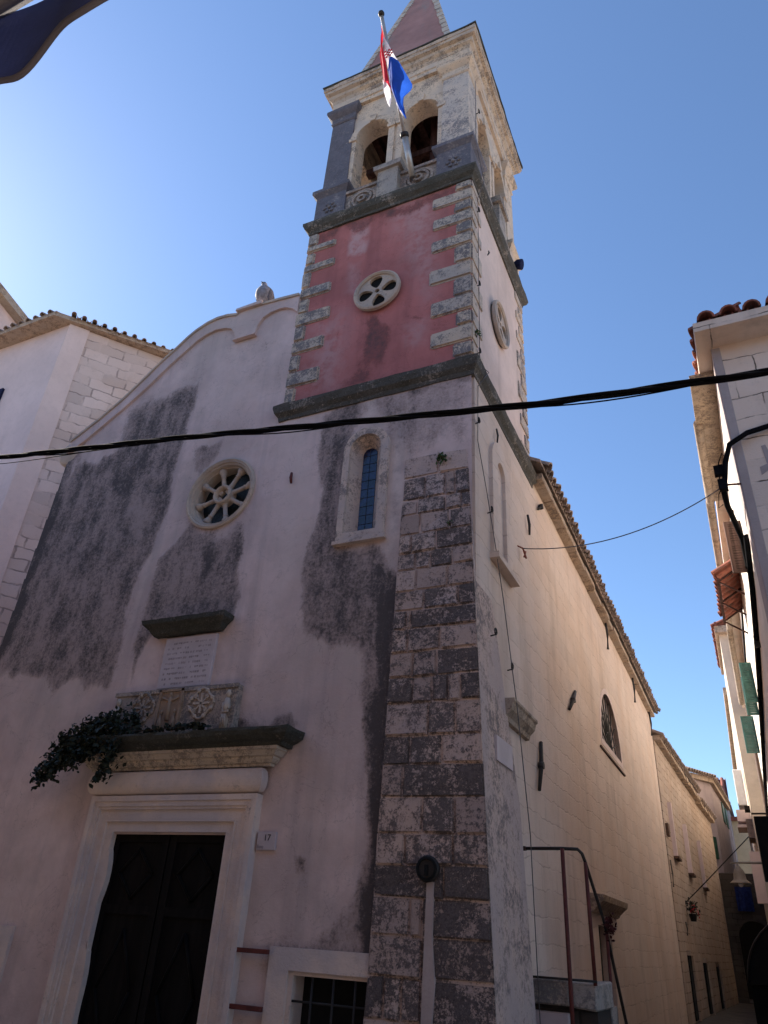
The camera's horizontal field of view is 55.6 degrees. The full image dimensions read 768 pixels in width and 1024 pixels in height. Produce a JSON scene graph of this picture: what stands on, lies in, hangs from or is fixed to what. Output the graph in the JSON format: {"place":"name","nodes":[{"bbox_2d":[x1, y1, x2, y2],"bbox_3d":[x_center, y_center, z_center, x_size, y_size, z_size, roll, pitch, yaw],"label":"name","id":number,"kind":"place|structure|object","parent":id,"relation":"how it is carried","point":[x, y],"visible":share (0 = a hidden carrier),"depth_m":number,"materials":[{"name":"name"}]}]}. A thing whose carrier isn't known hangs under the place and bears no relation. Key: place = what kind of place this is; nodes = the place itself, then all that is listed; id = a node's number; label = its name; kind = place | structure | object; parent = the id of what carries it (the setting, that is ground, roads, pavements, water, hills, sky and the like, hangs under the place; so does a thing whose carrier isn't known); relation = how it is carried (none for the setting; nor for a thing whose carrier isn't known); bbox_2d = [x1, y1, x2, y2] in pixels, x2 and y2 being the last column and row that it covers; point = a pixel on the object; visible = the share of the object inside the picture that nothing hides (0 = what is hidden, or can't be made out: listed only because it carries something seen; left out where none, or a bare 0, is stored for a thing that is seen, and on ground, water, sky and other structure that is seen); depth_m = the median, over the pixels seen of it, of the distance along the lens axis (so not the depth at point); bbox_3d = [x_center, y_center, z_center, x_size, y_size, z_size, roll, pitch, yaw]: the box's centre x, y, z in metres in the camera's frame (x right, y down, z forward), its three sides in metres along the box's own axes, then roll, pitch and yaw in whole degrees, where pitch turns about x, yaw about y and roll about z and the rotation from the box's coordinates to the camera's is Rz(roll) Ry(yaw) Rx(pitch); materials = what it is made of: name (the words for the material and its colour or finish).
{"place":"outdoors","nodes":[
{"label":"outdoors","id":0,"kind":"place"},
{"bbox_2d":[0,283,27,329],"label":"gabled house","id":1,"kind":"structure","parent":0,"point":[11,310],"depth_m":22.29,"materials":[{"name":"white paint"}]},
{"bbox_2d":[0,309,172,644],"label":"stone house","id":2,"kind":"structure","parent":0,"point":[65,379],"depth_m":16.27,"materials":[{"name":"white paint"}]},
{"bbox_2d":[0,388,4,399],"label":"window","id":3,"kind":"structure","parent":2,"relation":"in","point":[2,389],"depth_m":16.75,"materials":[{"name":"blue glass"}]},
{"bbox_2d":[0,0,767,816],"label":"sky","id":4,"kind":"structure","parent":0,"point":[162,161],"materials":[{"name":"blue"}]},
{"bbox_2d":[695,999,756,1023],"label":"path","id":5,"kind":"structure","parent":0,"point":[741,1013],"depth_m":23.20,"materials":[{"name":"grey stone"}]},
{"bbox_2d":[719,873,766,1003],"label":"archway wall","id":6,"kind":"structure","parent":5,"relation":"on","point":[744,928],"depth_m":31.95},
{"bbox_2d":[734,886,754,911],"bbox_3d":[15.817,16.968,31.964,0.750,0.983,0.079,-10,-33,23],"label":"blue banner","id":7,"kind":"object","parent":6,"relation":"hanging from","point":[744,898],"visible":0.95,"depth_m":31.96,"materials":[{"name":"fabric"}]},
{"label":"ground","id":8,"kind":"structure","parent":0,"visible":0},
{"bbox_2d":[0,251,687,1023],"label":"church","id":9,"kind":"structure","parent":8,"relation":"on","point":[364,755],"depth_m":8.67,"materials":[{"name":"beige paint"}]},
{"bbox_2d":[0,925,15,982],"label":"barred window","id":10,"kind":"structure","parent":9,"relation":"in","point":[6,932],"depth_m":8.28,"materials":[{"name":"stone"}]},
{"bbox_2d":[29,701,211,790],"bbox_3d":[-3.121,2.762,8.635,2.563,1.028,0.493,-10,-33,23],"label":"climbing plant","id":11,"kind":"object","parent":9,"relation":"attached to","point":[67,752],"visible":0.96,"depth_m":8.73,"materials":[{"name":"green plant"}]},
{"bbox_2d":[77,834,224,1023],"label":"door","id":12,"kind":"structure","parent":9,"relation":"in","point":[149,950],"depth_m":7.68,"materials":[{"name":"brown wood"}]},
{"bbox_2d":[112,682,243,733],"bbox_3d":[-2.564,2.438,8.813,1.900,0.605,0.200,-10,-33,23],"label":"relief panel","id":13,"kind":"object","parent":9,"relation":"on","point":[216,706],"visible":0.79,"depth_m":8.73,"materials":[{"name":"stone"}]},
{"bbox_2d":[156,633,218,689],"bbox_3d":[-2.471,1.889,9.188,0.800,0.670,0.067,-10,-33,23],"label":"inscription tablet","id":14,"kind":"object","parent":9,"relation":"attached to","point":[187,661],"visible":0.99,"depth_m":9.15,"materials":[{"name":"stone"}]},
{"bbox_2d":[142,609,234,638],"bbox_3d":[-2.543,1.442,9.364,1.320,0.230,0.232,-10,-33,23],"label":"stone hood","id":15,"kind":"object","parent":9,"relation":"attached to","point":[196,624],"visible":1,"depth_m":9.29,"materials":[{"name":"stone"}]},
{"bbox_2d":[186,458,255,529],"bbox_3d":[-2.289,-0.208,10.562,1.170,1.170,0.350,-10,-33,23],"label":"wheel window","id":16,"kind":"structure","parent":9,"relation":"in","point":[222,491],"depth_m":10.59,"materials":[{"name":"stone"}]},
{"bbox_2d":[229,1003,262,1011],"bbox_3d":[-1.322,4.624,6.798,0.430,0.040,0.040,-10,-33,23],"label":"iron bar","id":17,"kind":"object","parent":9,"relation":"attached to","point":[246,1007],"visible":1,"depth_m":6.76,"materials":[{"name":"red metal"}]},
{"bbox_2d":[236,947,269,954],"bbox_3d":[-1.296,4.231,7.026,0.430,0.040,0.040,-10,-33,23],"label":"iron bar","id":18,"kind":"object","parent":9,"relation":"attached to","point":[253,950],"visible":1,"depth_m":6.99,"materials":[{"name":"red metal"}]},
{"bbox_2d":[255,281,274,301],"bbox_3d":[-2.022,-3.682,12.519,0.318,0.529,0.424,-10,-33,23],"label":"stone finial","id":19,"kind":"object","parent":9,"relation":"on","point":[264,292],"visible":0.76,"depth_m":12.36,"materials":[{"name":"grey stone"}]},
{"bbox_2d":[256,832,277,849],"bbox_3d":[-1.218,3.417,7.564,0.225,0.175,0.040,-10,-33,23],"label":"house number","id":20,"kind":"object","parent":9,"relation":"attached to","point":[266,840],"visible":1,"depth_m":7.55,"materials":[{"name":"ceramic"}]},
{"bbox_2d":[261,946,368,1023],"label":"barred window","id":21,"kind":"structure","parent":9,"relation":"in","point":[304,986],"depth_m":6.74,"materials":[{"name":"stone"}]},
{"bbox_2d":[331,426,390,547],"bbox_3d":[-0.229,-0.344,9.431,0.725,1.746,0.238,-10,-33,23],"label":"lancet window","id":22,"kind":"structure","parent":9,"relation":"in","point":[361,517],"depth_m":9.43,"materials":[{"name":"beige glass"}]},
{"bbox_2d":[273,0,536,487],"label":"bell tower","id":23,"kind":"structure","parent":9,"relation":"on","point":[394,298],"depth_m":11.84,"materials":[{"name":"paint"}]},
{"bbox_2d":[353,270,400,310],"bbox_3d":[-0.103,-3.376,11.123,0.780,0.780,0.101,-10,-33,23],"label":"quatrefoil window","id":24,"kind":"structure","parent":23,"relation":"in","point":[377,290],"depth_m":11.12,"materials":[{"name":"stone"}]},
{"bbox_2d":[378,10,415,178],"bbox_3d":[0.369,-6.869,12.050,0.565,2.739,1.643,-10,-33,23],"label":"flag","id":25,"kind":"object","parent":23,"relation":"attached to","point":[399,84],"visible":1,"depth_m":11.63,"materials":[{"name":"fabric"}]},
{"bbox_2d":[366,117,437,179],"bbox_3d":[0.755,-5.958,14.178,1.800,3.000,1.500,-10,-33,23],"label":"timber bell stand","id":26,"kind":"object","parent":23,"relation":"on","point":[422,154],"visible":0.02,"depth_m":13.83,"materials":[{"name":"wood"}]},
{"bbox_2d":[491,300,509,349],"bbox_3d":[1.843,-2.963,11.534,0.101,0.780,0.780,-10,-33,23],"label":"quatrefoil window","id":27,"kind":"structure","parent":23,"relation":"in","point":[499,321],"depth_m":11.48,"materials":[{"name":"stone"}]},
{"bbox_2d":[475,81,540,1023],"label":"lightning wire","id":28,"kind":"object","parent":23,"relation":"attached to","point":[492,509],"visible":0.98,"depth_m":8.56,"materials":[{"name":"metal"}]},
{"bbox_2d":[514,259,523,271],"bbox_3d":[2.471,-4.550,13.467,0.229,0.251,0.195,-10,-33,23],"label":"floodlight","id":29,"kind":"object","parent":23,"relation":"on","point":[519,264],"visible":0.77,"depth_m":13.41,"materials":[{"name":"metal"}]},
{"bbox_2d":[416,855,439,882],"bbox_3d":[0.399,3.273,6.681,0.230,0.230,0.080,-10,-33,23],"label":"wall lamp","id":30,"kind":"object","parent":9,"relation":"attached to","point":[427,868],"visible":1,"depth_m":6.65,"materials":[{"name":"metal"}]},
{"bbox_2d":[436,452,450,464],"bbox_3d":[0.727,-0.664,8.993,0.215,0.198,0.189,-10,-33,23],"label":"weed tuft","id":31,"kind":"object","parent":9,"relation":"on","point":[441,456],"visible":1,"depth_m":8.99,"materials":[{"name":"green plant"}]},
{"bbox_2d":[489,442,519,587],"bbox_3d":[1.545,-0.061,9.594,0.180,1.910,0.920,-10,-33,23],"label":"blind window","id":32,"kind":"structure","parent":9,"relation":"in","point":[496,456],"depth_m":9.45,"materials":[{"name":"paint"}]},
{"bbox_2d":[598,927,603,980],"bbox_3d":[3.171,7.310,10.970,0.120,1.950,1.200,-10,-33,23],"label":"side door","id":33,"kind":"structure","parent":9,"relation":"in","point":[598,927],"depth_m":11.61,"materials":[{"name":"brown wood"}]},
{"bbox_2d":[600,689,625,776],"bbox_3d":[4.652,4.440,15.142,0.135,1.500,2.850,-10,-33,23],"label":"lunette window","id":34,"kind":"structure","parent":9,"relation":"in","point":[607,731],"depth_m":15.24,"materials":[{"name":"paint"}]},
{"bbox_2d":[517,489,718,558],"bbox_3d":[3.142,0.166,9.823,2.761,0.604,0.199,-10,-33,23],"label":"thin wire","id":35,"kind":"object","parent":9,"relation":"attached to","point":[524,552],"visible":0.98,"depth_m":9.72,"materials":[{"name":"metal"}]},
{"bbox_2d":[533,978,618,1023],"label":"stone stair","id":36,"kind":"object","parent":8,"relation":"on","point":[593,1004],"visible":0.81,"depth_m":6.98,"materials":[{"name":"grey stone"}]},
{"bbox_2d":[523,846,627,1023],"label":"stair railing","id":37,"kind":"object","parent":36,"relation":"on","point":[588,878],"visible":0.85,"depth_m":7.31,"materials":[{"name":"metal"}]},
{"bbox_2d":[601,912,616,941],"bbox_3d":[2.432,4.452,7.823,0.177,0.288,0.326,1,-30,5],"label":"flower bunch","id":38,"kind":"object","parent":37,"relation":"attached to","point":[608,923],"visible":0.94,"depth_m":7.82,"materials":[{"name":"red plant"}]},
{"bbox_2d":[652,729,738,1023],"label":"annex building","id":39,"kind":"structure","parent":8,"relation":"on","point":[689,817],"depth_m":24.83,"materials":[{"name":"stone"}]},
{"bbox_2d":[667,802,681,861],"bbox_3d":[9.032,9.965,22.694,0.190,1.600,0.940,-10,-33,23],"label":"window","id":40,"kind":"structure","parent":39,"relation":"in","point":[675,851],"depth_m":22.36,"materials":[{"name":"white paint"}]},
{"bbox_2d":[682,824,695,877],"bbox_3d":[10.471,11.643,25.020,0.190,1.580,0.940,-10,-33,23],"label":"window","id":41,"kind":"structure","parent":39,"relation":"in","point":[690,871],"depth_m":24.67,"materials":[{"name":"white paint"}]},
{"bbox_2d":[686,897,699,921],"bbox_3d":[9.480,12.174,22.330,0.504,0.671,0.490,17,-33,-22],"label":"flower pot","id":42,"kind":"object","parent":39,"relation":"attached to","point":[693,917],"visible":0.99,"depth_m":22.25,"materials":[{"name":"metal"}]},
{"bbox_2d":[687,955,699,1020],"bbox_3d":[8.758,13.528,20.734,0.130,1.550,0.800,-10,-33,23],"label":"doorway","id":43,"kind":"structure","parent":39,"relation":"in","point":[688,956],"depth_m":20.60,"materials":[{"name":"black"}]},
{"bbox_2d":[697,841,709,890],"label":"window","id":44,"kind":"structure","parent":39,"relation":"in","point":[705,887],"depth_m":27.50,"materials":[{"name":"white paint"}]},
{"bbox_2d":[703,963,713,1013],"bbox_3d":[10.406,15.324,23.457,0.130,1.370,0.800,-10,-33,23],"label":"doorway","id":45,"kind":"structure","parent":39,"relation":"in","point":[704,964],"depth_m":23.27,"materials":[{"name":"black"}]},
{"bbox_2d":[685,836,748,903],"bbox_3d":[10.906,11.571,23.714,3.722,2.363,0.123,19,-33,-24],"label":"alley wire","id":46,"kind":"object","parent":39,"relation":"attached to","point":[717,869],"visible":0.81,"depth_m":23.62,"materials":[{"name":"black metal"}]},
{"bbox_2d":[716,967,724,1008],"bbox_3d":[12.034,17.070,26.156,0.130,1.250,0.800,-10,-33,23],"label":"doorway","id":47,"kind":"structure","parent":39,"relation":"in","point":[717,968],"depth_m":25.97,"materials":[{"name":"black"}]},
{"bbox_2d":[686,766,737,994],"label":"mauve house","id":48,"kind":"structure","parent":8,"relation":"on","point":[712,794],"depth_m":39.37,"materials":[{"name":"paint"}]},
{"bbox_2d":[688,296,767,815],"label":"corner house","id":49,"kind":"structure","parent":8,"relation":"on","point":[729,339],"depth_m":10.19,"materials":[{"name":"paint"}]},
{"bbox_2d":[711,559,747,633],"bbox_3d":[6.983,1.742,14.682,0.556,0.750,2.400,-10,-33,23],"label":"tiled canopy","id":50,"kind":"object","parent":49,"relation":"attached to","point":[727,586],"visible":0.83,"depth_m":14.58,"materials":[{"name":"tile"}]},
{"bbox_2d":[723,520,746,572],"bbox_3d":[5.282,0.517,10.903,0.240,0.850,0.050,-6,-31,16],"label":"window shutter","id":51,"kind":"object","parent":49,"relation":"attached to","point":[735,552],"depth_m":10.88,"materials":[{"name":"brown wood"}]},
{"bbox_2d":[713,423,767,568],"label":"corner cable","id":52,"kind":"object","parent":49,"relation":"attached to","point":[720,470],"visible":0.94,"depth_m":9.46,"materials":[{"name":"black rubber"}]},
{"bbox_2d":[730,861,761,886],"bbox_3d":[6.373,6.073,12.209,1.095,0.403,0.330,-10,-33,23],"label":"street lamp","id":53,"kind":"object","parent":49,"relation":"attached to","point":[740,879],"visible":1,"depth_m":12.30,"materials":[{"name":"beige metal"}]},
{"bbox_2d":[739,662,757,702],"bbox_3d":[8.320,3.886,16.623,0.250,0.920,0.050,-6,-31,16],"label":"window shutter","id":54,"kind":"object","parent":49,"relation":"attached to","point":[748,682],"depth_m":16.60,"materials":[{"name":"green paint"}]},
{"bbox_2d":[740,677,758,714],"bbox_3d":[8.778,4.411,17.475,0.250,0.920,0.050,-6,-31,16],"label":"window shutter","id":55,"kind":"object","parent":49,"relation":"attached to","point":[751,708],"depth_m":17.31,"materials":[{"name":"green paint"}]},
{"bbox_2d":[740,716,759,752],"bbox_3d":[11.120,6.758,22.123,0.360,1.100,0.050,-6,-31,16],"label":"window shutter","id":56,"kind":"object","parent":49,"relation":"attached to","point":[750,731],"depth_m":22.10,"materials":[{"name":"green paint"}]},
{"bbox_2d":[733,510,767,812],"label":"alley cable","id":57,"kind":"object","parent":49,"relation":"attached to","point":[753,602],"visible":0.73,"depth_m":12.35,"materials":[{"name":"black rubber"}]},
{"bbox_2d":[747,925,767,1023],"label":"barrel awning","id":58,"kind":"object","parent":49,"relation":"attached to","point":[757,969],"visible":1,"depth_m":12.26,"materials":[{"name":"fabric"}]},
{"bbox_2d":[751,813,767,881],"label":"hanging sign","id":59,"kind":"object","parent":49,"relation":"attached to","point":[761,825],"visible":1,"depth_m":10.76,"materials":[{"name":"metal"}]},
{"bbox_2d":[717,777,738,865],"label":"red roof house","id":60,"kind":"structure","parent":8,"relation":"on","point":[722,782],"depth_m":49.61,"materials":[{"name":"grey paint"}]},
{"bbox_2d":[710,619,767,924],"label":"tall house","id":61,"kind":"structure","parent":8,"relation":"on","point":[743,760],"depth_m":25.66,"materials":[{"name":"paint"}]},
{"bbox_2d":[732,769,749,812],"bbox_3d":[12.770,9.978,26.001,0.375,1.320,1.000,-10,-33,23],"label":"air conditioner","id":62,"kind":"object","parent":61,"relation":"attached to","point":[740,790],"visible":0.96,"depth_m":25.65,"materials":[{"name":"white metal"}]},
{"bbox_2d":[731,817,752,873],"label":"yellow house","id":63,"kind":"structure","parent":8,"relation":"on","point":[743,849],"depth_m":50.04,"materials":[{"name":"paint"}]},
{"bbox_3d":[-9.348,2.274,9.432,0.200,7.680,0.190,-10,-33,23],"label":"utility pole","id":64,"kind":"object","parent":8,"relation":"on","visible":0},
{"bbox_2d":[0,367,767,463],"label":"power cable","id":65,"kind":"object","parent":64,"relation":"attached to","point":[646,389],"visible":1,"depth_m":6.08,"materials":[{"name":"black rubber"}]},
{"bbox_3d":[-4.524,-6.771,-2.566,28.000,11.800,9.800,-10,-33,23],"label":"cafe house","id":66,"kind":"object","parent":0,"visible":0},
{"bbox_2d":[0,0,107,83],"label":"awning","id":67,"kind":"object","parent":66,"relation":"attached to","point":[29,35],"visible":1,"depth_m":1.47,"materials":[{"name":"blue fabric"}]}
]}

